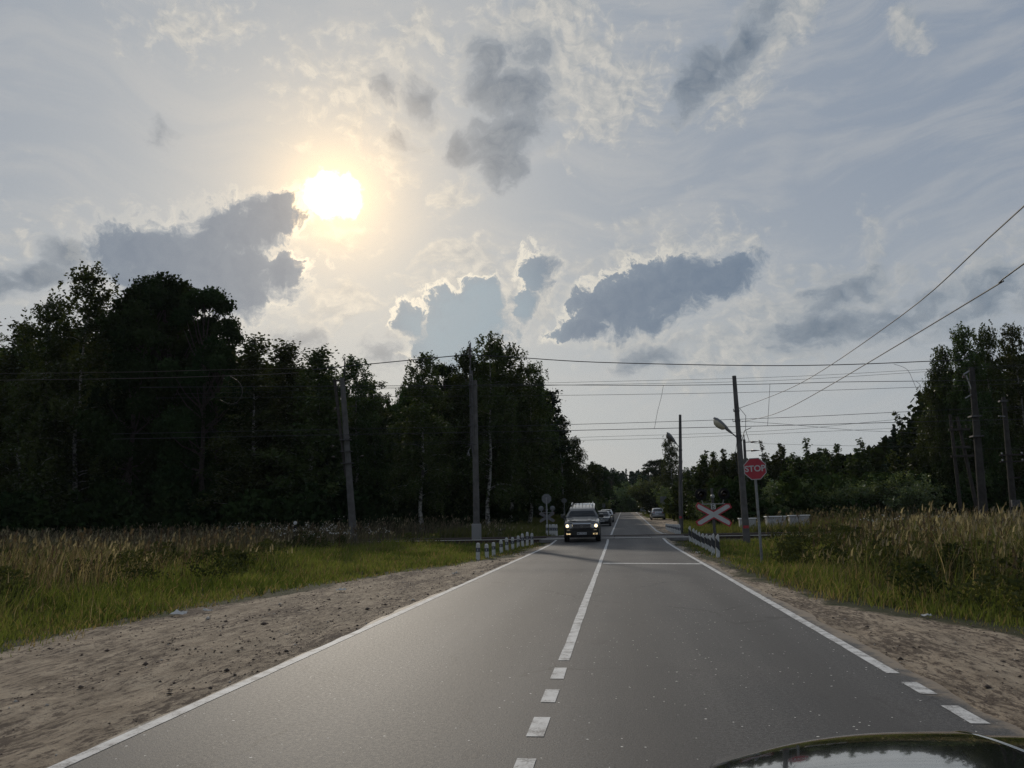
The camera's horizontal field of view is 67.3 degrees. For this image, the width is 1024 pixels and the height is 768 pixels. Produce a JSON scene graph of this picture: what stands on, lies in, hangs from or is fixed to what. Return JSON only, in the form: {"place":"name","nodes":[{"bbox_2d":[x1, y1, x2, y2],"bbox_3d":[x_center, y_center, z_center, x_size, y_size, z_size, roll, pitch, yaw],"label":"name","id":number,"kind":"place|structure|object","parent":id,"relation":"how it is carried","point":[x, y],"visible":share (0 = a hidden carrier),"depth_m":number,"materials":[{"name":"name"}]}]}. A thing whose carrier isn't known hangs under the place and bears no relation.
{"place":"outdoors","nodes":[
{"label":"outdoors","id":0,"kind":"place"},
{"bbox_2d":[31,373,291,379],"bbox_3d":[-34.925,-0.349,53.996,42.248,1.269,0.498,-3,-10,8],"label":"overhead wire","id":1,"kind":"object","parent":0,"point":[159,377],"visible":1,"depth_m":52.49,"materials":[{"name":"black metal"}]},
{"bbox_2d":[0,512,1023,767],"bbox_3d":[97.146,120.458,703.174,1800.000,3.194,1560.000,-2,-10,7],"label":"ground","id":2,"kind":"structure","parent":0,"point":[36,730],"depth_m":9.20,"materials":[{"name":"beige sand"}]},
{"bbox_2d":[0,314,89,502],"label":"aspen tree","id":3,"kind":"object","parent":2,"relation":"on","point":[10,366],"visible":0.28,"depth_m":76.40,"materials":[{"name":"green plant"}]},
{"bbox_2d":[0,289,93,512],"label":"birch tree","id":4,"kind":"object","parent":2,"relation":"on","point":[18,415],"visible":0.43,"depth_m":72.28,"materials":[{"name":"green plant"}]},
{"bbox_2d":[0,261,132,512],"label":"birch tree","id":5,"kind":"object","parent":2,"relation":"on","point":[82,362],"visible":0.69,"depth_m":71.35,"materials":[{"name":"green plant"}]},
{"bbox_2d":[69,275,181,516],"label":"oak tree","id":6,"kind":"object","parent":2,"relation":"on","point":[139,333],"visible":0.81,"depth_m":70.16,"materials":[{"name":"green plant"}]},
{"bbox_2d":[110,302,195,506],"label":"oak tree","id":7,"kind":"object","parent":2,"relation":"on","point":[151,353],"visible":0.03,"depth_m":77.45,"materials":[{"name":"green plant"}]},
{"bbox_2d":[106,271,224,506],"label":"oak tree","id":8,"kind":"object","parent":2,"relation":"on","point":[181,348],"visible":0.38,"depth_m":72.28,"materials":[{"name":"green plant"}]},
{"bbox_2d":[143,285,255,509],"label":"oak tree","id":9,"kind":"object","parent":2,"relation":"on","point":[210,298],"visible":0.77,"depth_m":70.01,"materials":[{"name":"green plant"}]},
{"bbox_2d":[175,313,250,506],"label":"oak tree","id":10,"kind":"object","parent":2,"relation":"on","point":[225,328],"visible":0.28,"depth_m":72.55,"materials":[{"name":"green plant"}]},
{"bbox_2d":[185,332,303,509],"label":"aspen tree","id":11,"kind":"object","parent":2,"relation":"on","point":[253,350],"visible":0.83,"depth_m":69.43,"materials":[{"name":"green plant"}]},
{"bbox_2d":[224,338,331,504],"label":"aspen tree","id":12,"kind":"object","parent":2,"relation":"on","point":[285,355],"visible":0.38,"depth_m":72.09,"materials":[{"name":"green plant"}]},
{"bbox_2d":[0,320,576,522],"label":"forest","id":13,"kind":"object","parent":2,"relation":"on","point":[404,401],"visible":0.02,"depth_m":85.68,"materials":[{"name":"green plant"}]},
{"bbox_2d":[251,343,365,513],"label":"aspen tree","id":14,"kind":"object","parent":2,"relation":"on","point":[319,441],"visible":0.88,"depth_m":68.15,"materials":[{"name":"green plant"}]},
{"bbox_2d":[302,371,354,494],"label":"aspen tree","id":15,"kind":"object","parent":2,"relation":"on","point":[328,437],"visible":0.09,"depth_m":75.28,"materials":[{"name":"green plant"}]},
{"bbox_2d":[331,357,362,540],"bbox_3d":[-11.129,4.410,51.915,2.306,12.709,0.610,-2,-10,7],"label":"catenary pole","id":16,"kind":"object","parent":2,"relation":"on","point":[346,456],"visible":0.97,"depth_m":51.85,"materials":[{"name":"concrete"}]},
{"bbox_2d":[326,354,391,512],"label":"birch tree","id":17,"kind":"object","parent":2,"relation":"on","point":[364,419],"visible":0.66,"depth_m":72.35,"materials":[{"name":"green plant"}]},
{"bbox_2d":[351,377,416,499],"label":"birch tree","id":18,"kind":"object","parent":2,"relation":"on","point":[383,431],"visible":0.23,"depth_m":79.27,"materials":[{"name":"green plant"}]},
{"bbox_2d":[380,350,465,530],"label":"birch tree","id":19,"kind":"object","parent":2,"relation":"on","point":[420,411],"visible":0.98,"depth_m":67.51,"materials":[{"name":"green plant"}]},
{"bbox_2d":[422,362,459,492],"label":"tree","id":20,"kind":"object","parent":2,"relation":"on","point":[450,369],"visible":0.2,"depth_m":82.14,"materials":[{"name":"green plant"}]},
{"bbox_2d":[418,345,504,508],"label":"birch tree","id":21,"kind":"object","parent":2,"relation":"on","point":[463,362],"visible":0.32,"depth_m":73.42,"materials":[{"name":"green plant"}]},
{"bbox_2d":[467,341,481,539],"bbox_3d":[-2.407,3.496,47.851,0.787,12.733,0.500,-2,-10,7],"label":"catenary pole","id":22,"kind":"object","parent":2,"relation":"on","point":[476,524],"visible":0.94,"depth_m":47.61,"materials":[{"name":"concrete"}]},
{"bbox_2d":[140,380,991,387],"bbox_3d":[8.124,-0.265,48.284,66.236,1.536,3.117,-2,-10,3],"label":"overhead wire","id":23,"kind":"object","parent":22,"relation":"attached to","point":[608,385],"visible":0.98,"depth_m":47.05,"materials":[{"name":"grey metal"}]},
{"bbox_2d":[133,419,1019,438],"bbox_3d":[7.487,2.623,46.633,68.493,0.915,0.038,-2,-10,7],"label":"overhead wire","id":24,"kind":"object","parent":22,"relation":"attached to","point":[580,430],"visible":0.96,"depth_m":46.88,"materials":[{"name":"grey metal"}]},
{"bbox_2d":[313,354,970,369],"bbox_3d":[7.614,-1.486,48.686,41.551,1.266,1.384,-2,-10,3],"label":"overhead wire","id":25,"kind":"object","parent":22,"relation":"attached to","point":[641,363],"visible":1,"depth_m":48.90,"materials":[{"name":"grey metal"}]},
{"bbox_2d":[446,331,533,524],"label":"birch tree","id":26,"kind":"object","parent":2,"relation":"on","point":[498,419],"visible":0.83,"depth_m":71.10,"materials":[{"name":"green plant"}]},
{"bbox_2d":[0,513,1023,658],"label":"grass","id":27,"kind":"structure","parent":2,"relation":"on","point":[367,562],"depth_m":17.95,"materials":[{"name":"green plant"}]},
{"bbox_2d":[0,501,1023,627],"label":"tall grass","id":28,"kind":"structure","parent":2,"relation":"on","point":[999,527],"depth_m":23.85,"materials":[{"name":"green plant"}]},
{"bbox_2d":[0,467,1023,539],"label":"undergrowth","id":29,"kind":"object","parent":2,"relation":"on","point":[17,511],"visible":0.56,"depth_m":65.00,"materials":[{"name":"green plant"}]},
{"bbox_2d":[0,520,1023,619],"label":"weeds","id":30,"kind":"object","parent":2,"relation":"on","point":[790,548],"visible":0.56,"depth_m":19.04,"materials":[{"name":"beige plant"}]},
{"bbox_2d":[0,551,1023,754],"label":"pebbles","id":31,"kind":"object","parent":2,"relation":"on","point":[412,600],"visible":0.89,"depth_m":10.21,"materials":[{"name":"stone"}]},
{"bbox_2d":[480,342,561,520],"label":"birch tree","id":32,"kind":"object","parent":2,"relation":"on","point":[526,452],"visible":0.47,"depth_m":73.98,"materials":[{"name":"green plant"}]},
{"bbox_2d":[499,359,565,523],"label":"birch tree","id":33,"kind":"object","parent":2,"relation":"on","point":[543,412],"visible":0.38,"depth_m":77.86,"materials":[{"name":"green plant"}]},
{"bbox_2d":[538,494,554,523],"bbox_3d":[2.620,9.813,57.506,1.244,3.141,0.445,-2,-10,7],"label":"crossing signal","id":34,"kind":"object","parent":2,"relation":"on","point":[546,499],"visible":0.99,"depth_m":57.45,"materials":[{"name":"metal"}]},
{"bbox_2d":[524,384,572,522],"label":"tree","id":35,"kind":"object","parent":2,"relation":"on","point":[553,399],"visible":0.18,"depth_m":86.60,"materials":[{"name":"green plant"}]},
{"bbox_2d":[541,414,585,519],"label":"birch tree","id":36,"kind":"object","parent":2,"relation":"on","point":[569,470],"visible":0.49,"depth_m":94.68,"materials":[{"name":"green plant"}]},
{"bbox_2d":[560,436,593,510],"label":"birch tree","id":37,"kind":"object","parent":2,"relation":"on","point":[579,453],"visible":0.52,"depth_m":110.46,"materials":[{"name":"green plant"}]},
{"bbox_2d":[571,461,606,510],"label":"young tree","id":38,"kind":"object","parent":2,"relation":"on","point":[594,481],"visible":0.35,"depth_m":145.28,"materials":[{"name":"green plant"}]},
{"bbox_2d":[235,512,965,537],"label":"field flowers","id":39,"kind":"object","parent":2,"relation":"on","point":[389,531],"visible":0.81,"depth_m":29.60,"materials":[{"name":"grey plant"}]},
{"bbox_2d":[596,463,614,505],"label":"oak tree","id":40,"kind":"object","parent":2,"relation":"on","point":[603,478],"visible":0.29,"depth_m":162.23,"materials":[{"name":"green plant"}]},
{"bbox_2d":[450,538,769,543],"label":"gravel bed","id":41,"kind":"object","parent":2,"relation":"on","point":[538,542],"visible":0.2,"depth_m":44.93,"materials":[{"name":"grey gravel"}]},
{"bbox_2d":[137,532,830,544],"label":"rail","id":42,"kind":"object","parent":41,"relation":"on","point":[563,536],"visible":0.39,"depth_m":48.93,"materials":[{"name":"metal"}]},
{"bbox_2d":[179,534,810,546],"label":"rail","id":43,"kind":"object","parent":41,"relation":"on","point":[537,540],"visible":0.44,"depth_m":45.41,"materials":[{"name":"metal"}]},
{"bbox_2d":[251,531,829,541],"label":"rail","id":44,"kind":"object","parent":41,"relation":"on","point":[601,535],"visible":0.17,"depth_m":50.42,"materials":[{"name":"metal"}]},
{"bbox_2d":[356,533,823,541],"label":"rail","id":45,"kind":"object","parent":41,"relation":"on","point":[592,537],"visible":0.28,"depth_m":46.58,"materials":[{"name":"metal"}]},
{"bbox_2d":[600,473,621,509],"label":"oak tree","id":46,"kind":"object","parent":2,"relation":"on","point":[614,477],"visible":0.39,"depth_m":186.41,"materials":[{"name":"green plant"}]},
{"bbox_2d":[539,537,688,542],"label":"crossing deck","id":47,"kind":"structure","parent":2,"relation":"on","point":[669,538],"depth_m":44.11,"materials":[{"name":"grey concrete"}]},
{"bbox_2d":[609,479,654,511],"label":"willow bush","id":48,"kind":"object","parent":2,"relation":"on","point":[629,503],"visible":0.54,"depth_m":178.94,"materials":[{"name":"green plant"}]},
{"bbox_2d":[578,466,694,512],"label":"forest","id":49,"kind":"object","parent":2,"relation":"on","point":[632,479],"visible":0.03,"depth_m":263.85,"materials":[{"name":"green plant"}]},
{"bbox_2d":[624,475,667,513],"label":"willow bush","id":50,"kind":"object","parent":2,"relation":"on","point":[647,501],"visible":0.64,"depth_m":135.36,"materials":[{"name":"green plant"}]},
{"bbox_2d":[641,459,669,487],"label":"oak tree","id":51,"kind":"object","parent":2,"relation":"on","point":[650,467],"visible":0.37,"depth_m":224.06,"materials":[{"name":"green plant"}]},
{"bbox_2d":[648,508,665,519],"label":"saloon car","id":52,"kind":"object","parent":2,"relation":"on","point":[656,512],"visible":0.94,"depth_m":95.22,"materials":[{"name":"silver metal"}]},
{"bbox_2d":[647,481,675,512],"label":"willow bush","id":53,"kind":"object","parent":2,"relation":"on","point":[664,492],"visible":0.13,"depth_m":122.69,"materials":[{"name":"green plant"}]},
{"bbox_2d":[654,438,686,506],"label":"birch tree","id":54,"kind":"object","parent":2,"relation":"on","point":[670,470],"visible":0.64,"depth_m":131.84,"materials":[{"name":"green plant"}]},
{"bbox_2d":[666,415,682,533],"bbox_3d":[11.888,6.525,55.599,1.193,8.650,0.392,-2,-10,7],"label":"lamp pole","id":55,"kind":"object","parent":2,"relation":"on","point":[669,436],"visible":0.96,"depth_m":55.48,"materials":[{"name":"concrete"}]},
{"bbox_2d":[682,450,717,520],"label":"young tree","id":56,"kind":"object","parent":2,"relation":"on","point":[690,491],"visible":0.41,"depth_m":84.12,"materials":[{"name":"green plant"}]},
{"bbox_2d":[695,488,731,549],"bbox_3d":[8.289,5.589,31.526,1.502,2.640,0.445,-2,-10,7],"label":"crossing signal","id":57,"kind":"object","parent":2,"relation":"on","point":[701,495],"visible":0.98,"depth_m":31.65,"materials":[{"name":"metal"}]},
{"bbox_2d":[699,449,748,502],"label":"young tree","id":58,"kind":"object","parent":2,"relation":"on","point":[723,468],"visible":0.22,"depth_m":81.20,"materials":[{"name":"green plant"}]},
{"bbox_2d":[713,376,750,543],"bbox_3d":[11.494,3.928,39.716,1.897,8.816,0.390,-2,-10,7],"label":"lamp pole","id":59,"kind":"object","parent":2,"relation":"on","point":[719,423],"visible":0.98,"depth_m":39.61,"materials":[{"name":"concrete"}]},
{"bbox_2d":[741,205,1023,407],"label":"overhead wire","id":60,"kind":"object","parent":59,"relation":"attached to","point":[1022,207],"visible":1,"depth_m":16.97,"materials":[{"name":"grey metal"}]},
{"bbox_2d":[742,263,1023,421],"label":"overhead wire","id":61,"kind":"object","parent":59,"relation":"attached to","point":[1000,281],"visible":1,"depth_m":16.16,"materials":[{"name":"grey metal"}]},
{"bbox_2d":[743,458,766,562],"bbox_3d":[7.932,4.119,24.806,0.714,3.467,0.112,-2,-10,7],"label":"stop sign","id":62,"kind":"object","parent":2,"relation":"on","point":[755,469],"visible":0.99,"depth_m":24.96,"materials":[{"name":"metal"}]},
{"bbox_2d":[758,440,790,478],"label":"young tree","id":63,"kind":"object","parent":2,"relation":"on","point":[776,460],"visible":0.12,"depth_m":95.74,"materials":[{"name":"green plant"}]},
{"bbox_2d":[753,490,802,516],"bbox_3d":[21.553,10.122,62.585,4.704,3.147,4.976,2,-10,-18],"label":"willow bush","id":64,"kind":"object","parent":2,"relation":"on","point":[784,507],"visible":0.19,"depth_m":62.14,"materials":[{"name":"green plant"}]},
{"bbox_2d":[760,473,829,502],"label":"willow bush","id":65,"kind":"object","parent":2,"relation":"on","point":[774,489],"visible":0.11,"depth_m":68.21,"materials":[{"name":"green plant"}]},
{"bbox_2d":[787,515,809,525],"bbox_3d":[20.250,9.782,54.301,1.437,1.057,0.860,-3,-10,9],"label":"relay cabinet","id":66,"kind":"object","parent":2,"relation":"on","point":[792,518],"visible":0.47,"depth_m":53.99,"materials":[{"name":"grey metal"}]},
{"bbox_2d":[781,437,827,482],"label":"young tree","id":67,"kind":"object","parent":2,"relation":"on","point":[805,469],"visible":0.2,"depth_m":87.06,"materials":[{"name":"green plant"}]},
{"bbox_2d":[813,443,843,474],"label":"young tree","id":68,"kind":"object","parent":2,"relation":"on","point":[835,459],"visible":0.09,"depth_m":87.92,"materials":[{"name":"green plant"}]},
{"bbox_2d":[663,355,1023,519],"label":"forest","id":69,"kind":"object","parent":2,"relation":"on","point":[877,454],"visible":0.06,"depth_m":89.37,"materials":[{"name":"green plant"}]},
{"bbox_2d":[821,448,871,490],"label":"young tree","id":70,"kind":"object","parent":2,"relation":"on","point":[827,464],"visible":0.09,"depth_m":77.75,"materials":[{"name":"green plant"}]},
{"bbox_2d":[819,477,880,520],"bbox_3d":[27.559,9.598,62.772,4.676,3.835,6.190,-5,-11,21],"label":"willow bush","id":71,"kind":"object","parent":2,"relation":"on","point":[857,494],"visible":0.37,"depth_m":61.32,"materials":[{"name":"green plant"}]},
{"bbox_2d":[842,438,891,488],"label":"young tree","id":72,"kind":"object","parent":2,"relation":"on","point":[852,468],"visible":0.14,"depth_m":75.02,"materials":[{"name":"green plant"}]},
{"bbox_2d":[859,472,920,520],"bbox_3d":[30.022,9.252,62.266,6.961,4.255,4.933,5,-11,-30],"label":"willow bush","id":73,"kind":"object","parent":2,"relation":"on","point":[874,488],"visible":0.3,"depth_m":60.94,"materials":[{"name":"green plant"}]},
{"bbox_2d":[880,424,906,474],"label":"spruce tree","id":74,"kind":"object","parent":2,"relation":"on","point":[892,437],"visible":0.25,"depth_m":71.88,"materials":[{"name":"green plant"}]},
{"bbox_2d":[868,471,946,519],"bbox_3d":[30.998,8.889,60.017,6.364,4.225,5.426,5,-12,-34],"label":"willow bush","id":75,"kind":"object","parent":2,"relation":"on","point":[918,496],"visible":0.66,"depth_m":58.92,"materials":[{"name":"green plant"}]},
{"bbox_2d":[887,411,959,480],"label":"young tree","id":76,"kind":"object","parent":2,"relation":"on","point":[904,441],"visible":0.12,"depth_m":69.83,"materials":[{"name":"green plant"}]},
{"bbox_2d":[910,367,973,503],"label":"birch tree","id":77,"kind":"object","parent":2,"relation":"on","point":[924,457],"visible":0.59,"depth_m":65.74,"materials":[{"name":"green plant"}]},
{"bbox_2d":[915,344,986,502],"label":"birch tree","id":78,"kind":"object","parent":2,"relation":"on","point":[940,355],"visible":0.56,"depth_m":65.31,"materials":[{"name":"green plant"}]},
{"bbox_2d":[948,415,978,515],"bbox_3d":[33.871,6.404,57.657,1.700,8.321,0.390,-2,-10,7],"label":"timber frame pole","id":79,"kind":"object","parent":2,"relation":"on","point":[963,446],"visible":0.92,"depth_m":57.68,"materials":[{"name":"brown wood"}]},
{"bbox_2d":[962,367,988,523],"bbox_3d":[28.187,3.978,46.587,0.805,10.103,0.595,-2,-10,7],"label":"catenary pole","id":80,"kind":"object","parent":2,"relation":"on","point":[980,479],"visible":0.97,"depth_m":46.48,"materials":[{"name":"concrete"}]},
{"bbox_2d":[938,321,1020,496],"bbox_3d":[38.442,2.973,63.463,5.148,16.689,5.282,1,-10,-14],"label":"birch tree","id":81,"kind":"object","parent":2,"relation":"on","point":[962,346],"visible":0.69,"depth_m":63.17,"materials":[{"name":"green plant"}]},
{"bbox_2d":[964,319,1023,498],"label":"birch tree","id":82,"kind":"object","parent":2,"relation":"on","point":[984,342],"visible":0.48,"depth_m":63.53,"materials":[{"name":"green plant"}]},
{"bbox_2d":[993,321,1023,489],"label":"birch tree","id":83,"kind":"object","parent":2,"relation":"on","point":[1012,354],"visible":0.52,"depth_m":64.21,"materials":[{"name":"green plant"}]},
{"bbox_2d":[998,397,1023,521],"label":"catenary pole","id":84,"kind":"object","parent":2,"relation":"on","point":[1013,501],"visible":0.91,"depth_m":49.80,"materials":[{"name":"concrete"}]},
{"bbox_2d":[0,0,1023,480],"label":"sky","id":85,"kind":"structure","parent":0,"point":[712,183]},
{"bbox_2d":[64,538,1023,767],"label":"road","id":86,"kind":"structure","parent":0,"point":[684,666],"depth_m":6.80,"materials":[{"name":"grey asphalt"}]},
{"bbox_2d":[48,540,556,767],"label":"road marking","id":87,"kind":"object","parent":86,"relation":"on","point":[106,744],"visible":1,"depth_m":6.88,"materials":[{"name":"white paint"}]},
{"bbox_2d":[513,758,535,767],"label":"road marking","id":88,"kind":"object","parent":86,"relation":"on","point":[525,763],"visible":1,"depth_m":4.73,"materials":[{"name":"white paint"}]},
{"bbox_2d":[526,717,549,735],"bbox_3d":[0.194,2.474,5.562,0.126,0.001,0.520,-2,-10,7],"label":"road marking","id":89,"kind":"object","parent":86,"relation":"on","point":[538,726],"visible":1,"depth_m":5.55,"materials":[{"name":"white paint"}]},
{"bbox_2d":[541,689,559,701],"bbox_3d":[0.325,2.635,6.510,0.124,0.001,0.480,-2,-10,7],"label":"road marking","id":90,"kind":"object","parent":86,"relation":"on","point":[549,695],"visible":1,"depth_m":6.51,"materials":[{"name":"white paint"}]},
{"bbox_2d":[550,668,566,678],"bbox_3d":[0.454,2.792,7.433,0.127,0.001,0.530,-2,-10,7],"label":"road marking","id":91,"kind":"object","parent":86,"relation":"on","point":[558,673],"visible":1,"depth_m":7.41,"materials":[{"name":"white paint"}]},
{"bbox_2d":[561,502,603,541],"bbox_3d":[4.047,7.861,44.029,2.410,2.044,5.024,-2,-6,6],"label":"car","id":92,"kind":"object","parent":86,"relation":"on","point":[582,519],"visible":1,"depth_m":42.10,"materials":[{"name":"grey paint"}]},
{"bbox_2d":[558,539,608,659],"bbox_3d":[2.998,5.861,25.897,0.131,0.127,36.450,-2,-10,7],"label":"road marking","id":93,"kind":"object","parent":86,"relation":"on","point":[566,652],"visible":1,"depth_m":11.33,"materials":[{"name":"white paint"}]},
{"bbox_2d":[662,538,898,672],"bbox_3d":[6.019,5.679,25.209,0.131,0.127,37.040,-2,-10,7],"label":"road marking","id":94,"kind":"object","parent":86,"relation":"on","point":[870,659],"visible":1,"depth_m":10.06,"materials":[{"name":"white paint"}]},
{"bbox_2d":[708,731,1023,767],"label":"car front","id":95,"kind":"object","parent":86,"relation":"on","point":[941,749],"visible":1,"depth_m":1.65,"materials":[{"name":"black paint"}]},
{"bbox_2d":[902,682,936,693],"bbox_3d":[3.443,2.570,6.510,0.132,0.001,0.460,-2,-10,7],"label":"road marking","id":96,"kind":"object","parent":86,"relation":"on","point":[918,687],"visible":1,"depth_m":6.49,"materials":[{"name":"white paint"}]},
{"bbox_2d":[941,705,990,723],"bbox_3d":[3.323,2.424,5.651,0.130,0.001,0.520,-2,-10,7],"label":"road marking","id":97,"kind":"object","parent":86,"relation":"on","point":[966,715],"visible":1,"depth_m":5.64,"materials":[{"name":"white paint"}]},
{"bbox_2d":[125,406,1023,433],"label":"overhead wire","id":98,"kind":"object","parent":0,"point":[573,424],"visible":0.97,"depth_m":50.46,"materials":[{"name":"grey metal"}]},
{"bbox_2d":[192,364,1023,393],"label":"overhead wire","id":99,"kind":"object","parent":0,"point":[611,381],"visible":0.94,"depth_m":53.26,"materials":[{"name":"grey metal"}]},
{"bbox_2d":[206,383,1023,397],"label":"overhead wire","id":100,"kind":"object","parent":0,"point":[613,394],"visible":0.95,"depth_m":51.61,"materials":[{"name":"grey metal"}]},
{"bbox_2d":[601,512,661,534],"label":"road","id":101,"kind":"structure","parent":0,"point":[631,523],"depth_m":70.91,"materials":[{"name":"grey asphalt"}]},
{"bbox_2d":[598,511,612,525],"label":"hatchback","id":102,"kind":"object","parent":101,"relation":"on","point":[606,519],"visible":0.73,"depth_m":73.64,"materials":[{"name":"grey paint"}]},
{"bbox_2d":[394,366,1017,388],"bbox_3d":[15.446,-0.446,51.173,51.800,0.633,0.022,-2,-10,7],"label":"overhead wire","id":103,"kind":"object","parent":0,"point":[706,382],"visible":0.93,"depth_m":51.42,"materials":[{"name":"grey metal"}]},
{"bbox_2d":[395,408,1019,443],"bbox_3d":[15.933,2.776,54.653,50.165,1.368,0.022,-2,-10,7],"label":"overhead wire","id":104,"kind":"object","parent":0,"point":[704,433],"visible":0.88,"depth_m":55.05,"materials":[{"name":"grey metal"}]},
{"bbox_2d":[408,422,1023,444],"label":"overhead wire","id":105,"kind":"object","parent":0,"point":[706,436],"visible":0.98,"depth_m":53.78,"materials":[{"name":"grey metal"}]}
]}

